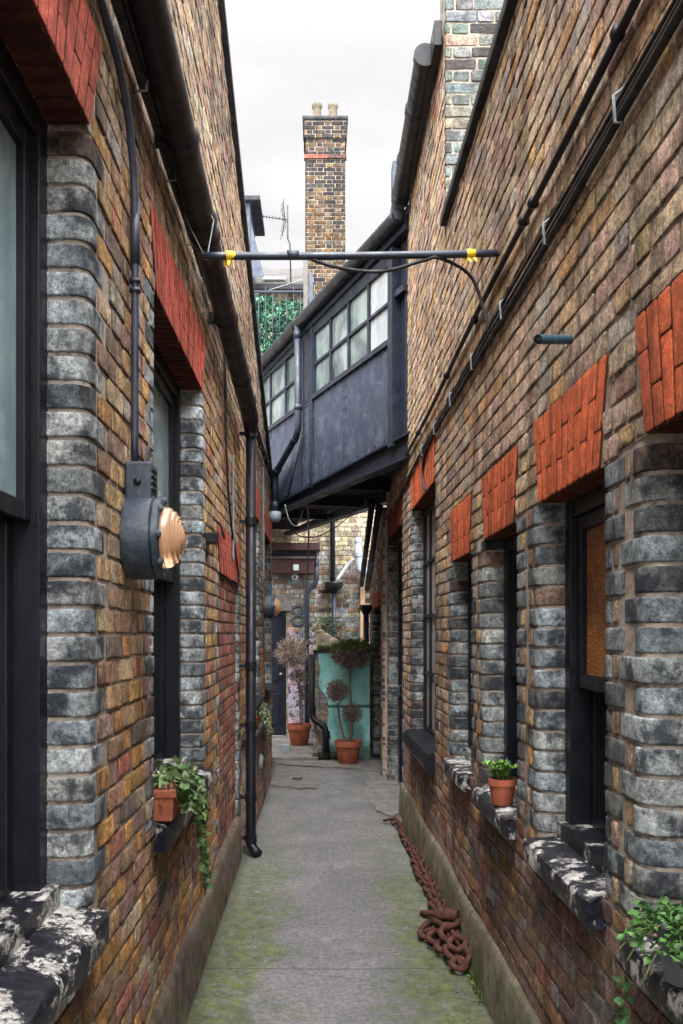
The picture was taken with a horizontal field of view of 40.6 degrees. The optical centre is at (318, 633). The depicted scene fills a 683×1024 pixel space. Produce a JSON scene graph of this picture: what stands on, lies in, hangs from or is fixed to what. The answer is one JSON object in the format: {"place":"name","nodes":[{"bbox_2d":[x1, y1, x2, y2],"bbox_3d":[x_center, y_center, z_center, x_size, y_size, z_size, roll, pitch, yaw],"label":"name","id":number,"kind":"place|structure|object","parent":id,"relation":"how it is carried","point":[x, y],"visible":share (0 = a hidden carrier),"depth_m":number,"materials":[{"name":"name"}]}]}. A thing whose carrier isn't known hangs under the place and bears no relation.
{"place":"outdoors","nodes":[
{"label":"outdoors","id":0,"kind":"place"},
{"bbox_2d":[256,711,260,728],"bbox_3d":[-0.577,0.746,8.048,0.210,0.179,0.244,0,0,0],"label":"potted plant","id":1,"kind":"object","parent":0,"point":[258,715],"visible":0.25,"depth_m":8.02,"materials":[{"name":"green plant"}]},
{"bbox_2d":[281,744,288,751],"bbox_3d":[-0.455,1.595,12.805,0.110,0.100,0.110,0,0,0],"label":"metal box","id":2,"kind":"object","parent":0,"point":[284,747],"visible":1,"depth_m":12.75,"materials":[{"name":"grey metal"}]},
{"bbox_2d":[272,738,317,760],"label":"pavement","id":3,"kind":"structure","parent":0,"point":[298,753],"depth_m":12.81,"materials":[{"name":"concrete"}]},
{"bbox_2d":[273,631,310,745],"bbox_3d":[-0.380,0.798,13.548,0.625,1.693,0.649,0,0,-21],"label":"potted topiary","id":4,"kind":"object","parent":3,"relation":"on","point":[299,733],"visible":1,"depth_m":13.47,"materials":[{"name":"plant"}]},
{"bbox_2d":[271,771,325,788],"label":"pavement","id":5,"kind":"structure","parent":0,"point":[284,778],"depth_m":10.55,"materials":[{"name":"concrete"}]},
{"bbox_2d":[254,102,347,353],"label":"terraced house","id":6,"kind":"structure","parent":0,"point":[325,139],"depth_m":16.95,"materials":[{"name":"brick"}]},
{"bbox_2d":[245,195,264,282],"bbox_3d":[-1.725,-6.950,16.950,1.550,1.500,1.500,0,0,0],"label":"roof dormer","id":7,"kind":"object","parent":6,"relation":"on","point":[255,222],"visible":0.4,"depth_m":16.32,"materials":[{"name":"stone"}]},
{"bbox_2d":[262,200,291,283],"bbox_3d":[-0.805,-7.160,17.000,0.639,1.521,0.442,0,0,0],"label":"tv aerial","id":8,"kind":"object","parent":6,"relation":"attached to","point":[269,217],"visible":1,"depth_m":17.04,"materials":[{"name":"metal"}]},
{"bbox_2d":[225,0,439,267],"label":"sky","id":9,"kind":"structure","parent":0,"point":[288,56],"materials":[{"name":"white"}]},
{"bbox_2d":[186,753,492,1023],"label":"path","id":10,"kind":"structure","parent":0,"point":[381,961],"depth_m":5.27,"materials":[{"name":"concrete"}]},
{"bbox_2d":[0,0,274,1023],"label":"brick building","id":11,"kind":"structure","parent":10,"relation":"on","point":[116,682],"depth_m":2.68,"materials":[{"name":"brown brick"}]},
{"bbox_2d":[0,37,47,901],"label":"window","id":12,"kind":"structure","parent":11,"relation":"in","point":[23,126],"depth_m":2.38,"materials":[{"name":"black paint"}]},
{"bbox_2d":[96,0,140,460],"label":"conduit","id":13,"kind":"object","parent":11,"relation":"attached to","point":[135,283],"visible":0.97,"depth_m":2.94,"materials":[{"name":"black metal"}]},
{"bbox_2d":[120,461,185,579],"bbox_3d":[-0.515,-0.355,2.950,0.182,0.369,0.268,0,0,0],"label":"bulkhead lamp","id":14,"kind":"object","parent":11,"relation":"attached to","point":[152,537],"visible":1,"depth_m":2.87,"materials":[{"name":"grey metal"}]},
{"bbox_2d":[152,343,180,766],"bbox_3d":[-0.774,-0.290,4.154,0.105,2.010,1.433,0,0,0],"label":"window","id":15,"kind":"structure","parent":11,"relation":"in","point":[166,412],"depth_m":4.73,"materials":[{"name":"black paint"}]},
{"bbox_2d":[152,755,214,894],"bbox_3d":[-0.557,0.794,3.689,0.238,0.655,0.540,0,0,0],"label":"planter","id":16,"kind":"object","parent":11,"relation":"on","point":[178,788],"visible":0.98,"depth_m":3.59,"materials":[{"name":"ceramic"}]},
{"bbox_2d":[110,0,273,481],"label":"cable bundle","id":17,"kind":"object","parent":11,"relation":"attached to","point":[123,14],"visible":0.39,"depth_m":3.12,"materials":[{"name":"black rubber"}]},
{"bbox_2d":[128,0,258,432],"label":"gutter","id":18,"kind":"object","parent":11,"relation":"attached to","point":[179,143],"visible":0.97,"depth_m":3.54,"materials":[{"name":"black metal"}]},
{"bbox_2d":[205,532,217,554],"bbox_3d":[-0.584,-0.487,5.040,0.057,0.115,0.120,0,0,0],"label":"wall bracket","id":19,"kind":"object","parent":11,"relation":"attached to","point":[211,538],"depth_m":4.98,"materials":[{"name":"black metal"}]},
{"bbox_2d":[214,519,224,538],"bbox_3d":[-0.582,-0.614,5.549,0.057,0.102,0.408,0,0,0],"label":"hooked wire","id":20,"kind":"object","parent":11,"relation":"attached to","point":[222,531],"visible":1,"depth_m":5.41,"materials":[{"name":"black metal"}]},
{"bbox_2d":[224,354,239,592],"bbox_3d":[-0.596,-1.047,6.400,0.019,1.508,1.014,0,0,0],"label":"hanging cable","id":21,"kind":"object","parent":11,"relation":"attached to","point":[226,453],"visible":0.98,"depth_m":6.07,"materials":[{"name":"black rubber"}]},
{"bbox_2d":[232,455,233,561],"bbox_3d":[-0.597,-0.875,6.480,0.017,0.750,0.016,0,0,0],"label":"wall conduit","id":22,"kind":"object","parent":11,"relation":"attached to","point":[233,505],"depth_m":6.47,"materials":[{"name":"grey metal"}]},
{"bbox_2d":[239,432,261,857],"bbox_3d":[-0.506,0.054,7.008,0.187,3.301,0.104,0,0,32],"label":"downpipe","id":23,"kind":"object","parent":11,"relation":"attached to","point":[250,726],"visible":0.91,"depth_m":6.99,"materials":[{"name":"black metal"}]},
{"bbox_2d":[262,467,264,582],"bbox_3d":[-0.597,-1.175,10.074,0.021,1.253,0.171,0,0,0],"label":"lamp cable","id":24,"kind":"object","parent":11,"relation":"attached to","point":[263,524],"visible":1,"depth_m":10.06,"materials":[{"name":"grey rubber"}]},
{"bbox_2d":[264,585,280,618],"bbox_3d":[-0.494,-0.341,10.050,0.182,0.369,0.268,0,0,0],"label":"bulkhead lamp","id":25,"kind":"object","parent":11,"relation":"attached to","point":[272,606],"visible":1,"depth_m":9.96,"materials":[{"name":"grey metal"}]},
{"bbox_2d":[261,204,410,534],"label":"covered walkway","id":26,"kind":"structure","parent":11,"relation":"attached to","point":[354,444],"depth_m":9.67,"materials":[{"name":"paint"}]},
{"bbox_2d":[264,354,294,431],"bbox_3d":[-0.623,-3.025,12.110,0.082,0.750,2.646,0,0,-20],"label":"window","id":27,"kind":"structure","parent":26,"relation":"in","point":[279,388],"depth_m":11.71,"materials":[{"name":"glass"}]},
{"bbox_2d":[269,325,301,521],"bbox_3d":[-0.394,-2.485,11.139,0.155,2.170,1.047,0,0,-19],"label":"downpipe","id":28,"kind":"object","parent":26,"relation":"attached to","point":[274,514],"visible":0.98,"depth_m":10.68,"materials":[{"name":"grey metal"}]},
{"bbox_2d":[281,437,300,501],"bbox_3d":[-0.334,-1.956,11.054,0.062,0.664,0.696,0,0,-20],"label":"strut pipe","id":29,"kind":"object","parent":26,"relation":"attached to","point":[293,471],"visible":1,"depth_m":10.92,"materials":[{"name":"black metal"}]},
{"bbox_2d":[284,504,303,526],"bbox_3d":[-0.285,-1.418,11.139,0.255,0.267,0.039,0,0,-24],"label":"hanging cable","id":30,"kind":"object","parent":26,"relation":"hanging from","point":[289,519],"visible":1,"depth_m":11.12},
{"bbox_2d":[304,505,308,603],"bbox_3d":[-0.178,-1.037,12.546,0.143,1.194,2.710,0,0,0],"label":"hanging cable","id":31,"kind":"object","parent":26,"relation":"hanging from","point":[307,555],"visible":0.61,"depth_m":11.58,"materials":[{"name":"black rubber"}]},
{"bbox_2d":[284,505,368,537],"bbox_3d":[0.269,-1.410,11.413,1.391,0.385,0.390,0,0,30],"label":"hanging cable","id":32,"kind":"object","parent":26,"relation":"hanging from","point":[329,530],"visible":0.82,"depth_m":11.65,"materials":[{"name":"black rubber"}]},
{"bbox_2d":[311,273,386,399],"bbox_3d":[0.316,-3.025,9.488,0.082,0.750,2.156,0,0,-20],"label":"window","id":33,"kind":"structure","parent":26,"relation":"in","point":[358,333],"depth_m":9.43,"materials":[{"name":"glass"}]},
{"bbox_2d":[240,705,274,845],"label":"wall","id":34,"kind":"structure","parent":10,"relation":"on","point":[263,748],"depth_m":8.55,"materials":[{"name":"brick"}]},
{"bbox_2d":[259,754,264,770],"bbox_3d":[-0.519,1.200,8.550,0.052,0.150,0.150,0,0,0],"label":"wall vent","id":35,"kind":"object","parent":34,"relation":"attached to","point":[261,762],"depth_m":8.50,"materials":[{"name":"white metal"}]},
{"bbox_2d":[258,701,273,737],"bbox_3d":[-0.498,0.841,8.898,0.163,0.350,0.612,0,0,0],"label":"ledge plant","id":36,"kind":"object","parent":34,"relation":"on","point":[263,709],"visible":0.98,"depth_m":8.76,"materials":[{"name":"green plant"}]},
{"bbox_2d":[313,746,337,759],"bbox_3d":[0.176,1.606,12.268,0.538,0.197,0.221,0,0,0],"label":"moss","id":37,"kind":"object","parent":10,"relation":"on","point":[333,755],"visible":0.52,"depth_m":12.30,"materials":[{"name":"green plant"}]},
{"bbox_2d":[313,648,370,758],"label":"garden wall","id":38,"kind":"structure","parent":10,"relation":"on","point":[327,670],"depth_m":12.38,"materials":[{"name":"paint"}]},
{"bbox_2d":[308,654,329,757],"bbox_3d":[0.010,0.965,12.267,0.320,1.370,0.111,0,0,27],"label":"downpipe","id":39,"kind":"object","parent":38,"relation":"attached to","point":[322,726],"visible":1,"depth_m":12.28,"materials":[{"name":"black metal"}]},
{"bbox_2d":[310,622,337,649],"bbox_3d":[0.112,0.038,12.550,0.456,0.390,0.220,0,0,0],"label":"animal statue","id":40,"kind":"object","parent":38,"relation":"on","point":[321,636],"visible":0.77,"depth_m":12.49,"materials":[{"name":"stone"}]},
{"bbox_2d":[292,616,360,644],"bbox_3d":[0.109,-0.016,13.303,0.986,0.496,0.631,0,0,10],"label":"shrub","id":41,"kind":"object","parent":38,"relation":"on","point":[326,620],"visible":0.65,"depth_m":13.28,"materials":[{"name":"green plant"}]},
{"bbox_2d":[316,639,378,655],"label":"grass","id":42,"kind":"structure","parent":38,"relation":"on","point":[374,647],"depth_m":12.40,"materials":[{"name":"green plant"}]},
{"bbox_2d":[383,817,448,910],"bbox_3d":[0.700,1.646,6.732,0.159,0.094,3.008,0,0,-2],"label":"chain","id":43,"kind":"object","parent":10,"relation":"on","point":[423,874],"visible":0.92,"depth_m":6.38,"materials":[{"name":"metal"}]},
{"bbox_2d":[402,823,484,1004],"bbox_3d":[0.745,1.676,6.173,0.079,0.056,3.973,0,0,0],"label":"moss","id":44,"kind":"object","parent":10,"relation":"on","point":[472,982],"visible":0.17,"depth_m":4.41,"materials":[{"name":"green plant"}]},
{"bbox_2d":[417,908,471,971],"bbox_3d":[0.665,1.601,4.921,0.237,0.194,0.762,0,0,0],"label":"chain pile","id":45,"kind":"object","parent":10,"relation":"on","point":[444,931],"visible":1,"depth_m":4.90,"materials":[{"name":"metal"}]},
{"bbox_2d":[386,0,682,1023],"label":"brick building","id":46,"kind":"structure","parent":10,"relation":"on","point":[538,526],"depth_m":3.33,"materials":[{"name":"brown brick"}]},
{"bbox_2d":[184,213,498,267],"bbox_3d":[0.116,-1.722,4.003,1.385,0.313,0.048,0,0,-8],"label":"pole","id":47,"kind":"object","parent":46,"relation":"attached to","point":[226,257],"visible":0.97,"depth_m":3.99,"materials":[{"name":"grey metal"}]},
{"bbox_2d":[309,255,509,339],"bbox_3d":[0.359,-1.491,4.015,0.872,0.342,0.435,0,0,0],"label":"hanging cable","id":48,"kind":"object","parent":47,"relation":"hanging from","point":[460,267],"visible":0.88,"depth_m":4.04,"materials":[{"name":"black rubber"}]},
{"bbox_2d":[398,540,402,782],"bbox_3d":[0.956,0.327,9.680,0.107,2.745,1.780,0,0,0],"label":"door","id":49,"kind":"structure","parent":46,"relation":"in","point":[400,686],"depth_m":10.47,"materials":[{"name":"black paint"}]},
{"bbox_2d":[390,43,431,218],"bbox_3d":[0.705,-3.841,7.121,0.152,0.417,2.144,0,0,0],"label":"roof gutter","id":50,"kind":"object","parent":46,"relation":"attached to","point":[401,168],"visible":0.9,"depth_m":6.85,"materials":[{"name":"black metal"}]},
{"bbox_2d":[423,498,435,737],"bbox_3d":[0.925,-0.103,7.125,0.050,1.885,1.590,0,0,0],"label":"window","id":51,"kind":"structure","parent":46,"relation":"in","point":[429,520],"depth_m":7.50,"materials":[{"name":"black paint"}]},
{"bbox_2d":[468,561,472,747],"bbox_3d":[0.948,0.150,5.185,0.105,1.190,0.690,0,0,0],"label":"window","id":52,"kind":"structure","parent":46,"relation":"in","point":[470,571],"depth_m":5.45,"materials":[{"name":"black paint"}]},
{"bbox_2d":[481,757,516,805],"bbox_3d":[0.794,0.643,3.994,0.157,0.203,0.157,0,0,-31],"label":"potted plant","id":53,"kind":"object","parent":46,"relation":"on","point":[502,783],"visible":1,"depth_m":3.96,"materials":[{"name":"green plant"}]},
{"bbox_2d":[504,534,518,776],"bbox_3d":[0.948,0.137,4.095,0.105,1.215,0.730,0,0,0],"label":"window","id":54,"kind":"structure","parent":46,"relation":"in","point":[511,740],"depth_m":4.36,"materials":[{"name":"black paint"}]},
{"bbox_2d":[395,0,640,477],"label":"wall conduit","id":55,"kind":"object","parent":46,"relation":"attached to","point":[617,33],"depth_m":3.08,"materials":[{"name":"black metal"}]},
{"bbox_2d":[393,0,682,510],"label":"cable bundle","id":56,"kind":"object","parent":46,"relation":"attached to","point":[652,53],"visible":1,"depth_m":2.82,"materials":[{"name":"black rubber"}]},
{"bbox_2d":[533,334,572,343],"bbox_3d":[0.730,-0.908,2.850,0.029,0.078,0.219,0,0,41],"label":"pipe stub","id":57,"kind":"object","parent":46,"relation":"attached to","point":[550,339],"visible":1,"depth_m":2.82,"materials":[{"name":"metal"}]},
{"bbox_2d":[565,484,607,835],"bbox_3d":[0.948,0.127,2.978,0.105,1.235,0.776,0,0,0],"label":"window","id":58,"kind":"structure","parent":46,"relation":"in","point":[585,546],"depth_m":3.22,"materials":[{"name":"black paint"}]},
{"bbox_2d":[612,974,634,1023],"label":"weed","id":59,"kind":"object","parent":46,"relation":"attached to","point":[620,1001],"visible":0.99,"depth_m":2.29,"materials":[{"name":"green plant"}]},
{"bbox_2d":[614,893,682,987],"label":"potted plant","id":60,"kind":"object","parent":46,"relation":"on","point":[665,922],"visible":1,"depth_m":1.95,"materials":[{"name":"green plant"}]},
{"bbox_2d":[279,760,399,815],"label":"pavement","id":61,"kind":"structure","parent":0,"point":[381,793],"depth_m":10.33,"materials":[{"name":"concrete"}]},
{"bbox_2d":[325,635,374,763],"bbox_3d":[0.426,0.849,11.967,0.603,1.701,0.687,0,0,37],"label":"potted topiary","id":62,"kind":"object","parent":61,"relation":"on","point":[356,655],"visible":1,"depth_m":11.88,"materials":[{"name":"plant"}]},
{"label":"ground","id":63,"kind":"structure","parent":0,"visible":0},
{"bbox_2d":[272,505,386,737],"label":"brick building","id":64,"kind":"structure","parent":63,"relation":"on","point":[288,591],"depth_m":14.50,"materials":[{"name":"brown brick"}]},
{"bbox_2d":[254,286,302,355],"bbox_3d":[-1.220,-4.910,14.615,1.960,1.180,0.030,0,0,0],"label":"railing","id":65,"kind":"object","parent":64,"relation":"on","point":[265,291],"visible":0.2,"depth_m":14.61,"materials":[{"name":"metal"}]},
{"bbox_2d":[255,294,302,353],"bbox_3d":[-1.270,-4.879,14.978,2.389,1.288,0.397,0,0,0],"label":"ivy screen","id":66,"kind":"object","parent":64,"relation":"on","point":[275,318],"visible":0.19,"depth_m":14.93,"materials":[{"name":"green plant"}]},
{"bbox_2d":[272,611,285,735],"bbox_3d":[-0.875,0.648,14.566,0.750,1.995,0.108,0,0,0],"label":"door","id":67,"kind":"structure","parent":64,"relation":"in","point":[278,623],"depth_m":14.57,"materials":[{"name":"black paint"}]},
{"bbox_2d":[272,542,319,573],"bbox_3d":[-0.410,-1.165,14.355,0.880,0.470,0.270,0,0,0],"label":"porch canopy","id":68,"kind":"object","parent":64,"relation":"attached to","point":[286,556],"visible":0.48,"depth_m":14.27,"materials":[{"name":"brown paint"}]},
{"bbox_2d":[292,574,297,579],"bbox_3d":[-0.360,-0.890,14.399,0.108,0.120,0.109,0,0,-34],"label":"security camera","id":69,"kind":"object","parent":68,"relation":"attached to","point":[294,576],"visible":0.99,"depth_m":14.36,"materials":[{"name":"white plastic"}]},
{"bbox_2d":[293,565,298,570],"bbox_3d":[-0.343,-1.015,14.265,0.085,0.090,0.030,0,0,0],"label":"junction box","id":70,"kind":"object","parent":68,"relation":"attached to","point":[295,567],"visible":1,"depth_m":14.25,"materials":[{"name":"white plastic"}]},
{"bbox_2d":[304,559,318,722],"bbox_3d":[-0.103,0.220,14.360,0.239,2.760,0.096,0,0,0],"label":"downpipe","id":71,"kind":"object","parent":68,"relation":"attached to","point":[310,588],"visible":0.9,"depth_m":14.33,"materials":[{"name":"black metal"}]},
{"bbox_2d":[303,260,312,308],"bbox_3d":[-0.158,-5.165,14.700,0.155,1.770,0.080,0,0,0],"label":"timber post","id":72,"kind":"object","parent":64,"relation":"on","point":[307,288],"visible":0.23,"depth_m":14.66,"materials":[{"name":"beige wood"}]},
{"bbox_2d":[325,522,342,637],"bbox_3d":[0.250,-1.250,14.400,0.290,5.300,0.290,0,0,0],"label":"downpipe","id":73,"kind":"object","parent":64,"relation":"attached to","point":[333,586],"visible":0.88,"depth_m":14.37,"materials":[{"name":"black metal"}]},
{"bbox_2d":[335,558,368,581],"bbox_3d":[0.605,-0.981,14.360,0.692,0.391,0.068,0,0,0],"label":"waste pipe","id":74,"kind":"object","parent":64,"relation":"attached to","point":[347,565],"visible":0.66,"depth_m":14.34,"materials":[{"name":"white plastic"}]},
{"bbox_2d":[354,537,366,576],"bbox_3d":[0.774,-1.173,14.220,0.451,0.614,0.132,0,0,0],"label":"flue pipe","id":75,"kind":"object","parent":64,"relation":"attached to","point":[358,550],"visible":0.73,"depth_m":14.17,"materials":[{"name":"white metal"}]},
{"bbox_2d":[360,582,364,640],"bbox_3d":[0.698,-0.350,14.445,0.075,1.000,0.090,0,0,0],"label":"timber post","id":76,"kind":"object","parent":64,"relation":"attached to","point":[362,596],"visible":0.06,"depth_m":14.40,"materials":[{"name":"beige wood"}]},
{"bbox_2d":[359,499,402,779],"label":"outbuilding","id":77,"kind":"structure","parent":63,"relation":"on","point":[375,581],"depth_m":11.36,"materials":[{"name":"brick"}]},
{"bbox_2d":[360,605,371,644],"bbox_3d":[0.665,0.630,12.750,0.180,2.040,0.180,0,0,0],"label":"downpipe","id":78,"kind":"object","parent":77,"relation":"attached to","point":[366,610],"visible":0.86,"depth_m":12.71,"materials":[{"name":"black metal"}]},
{"bbox_2d":[380,609,380,757],"bbox_3d":[0.895,0.685,11.800,0.100,2.030,1.540,0,0,0],"label":"door","id":79,"kind":"structure","parent":77,"relation":"in","point":[380,609],"depth_m":12.49,"materials":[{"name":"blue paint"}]}
]}

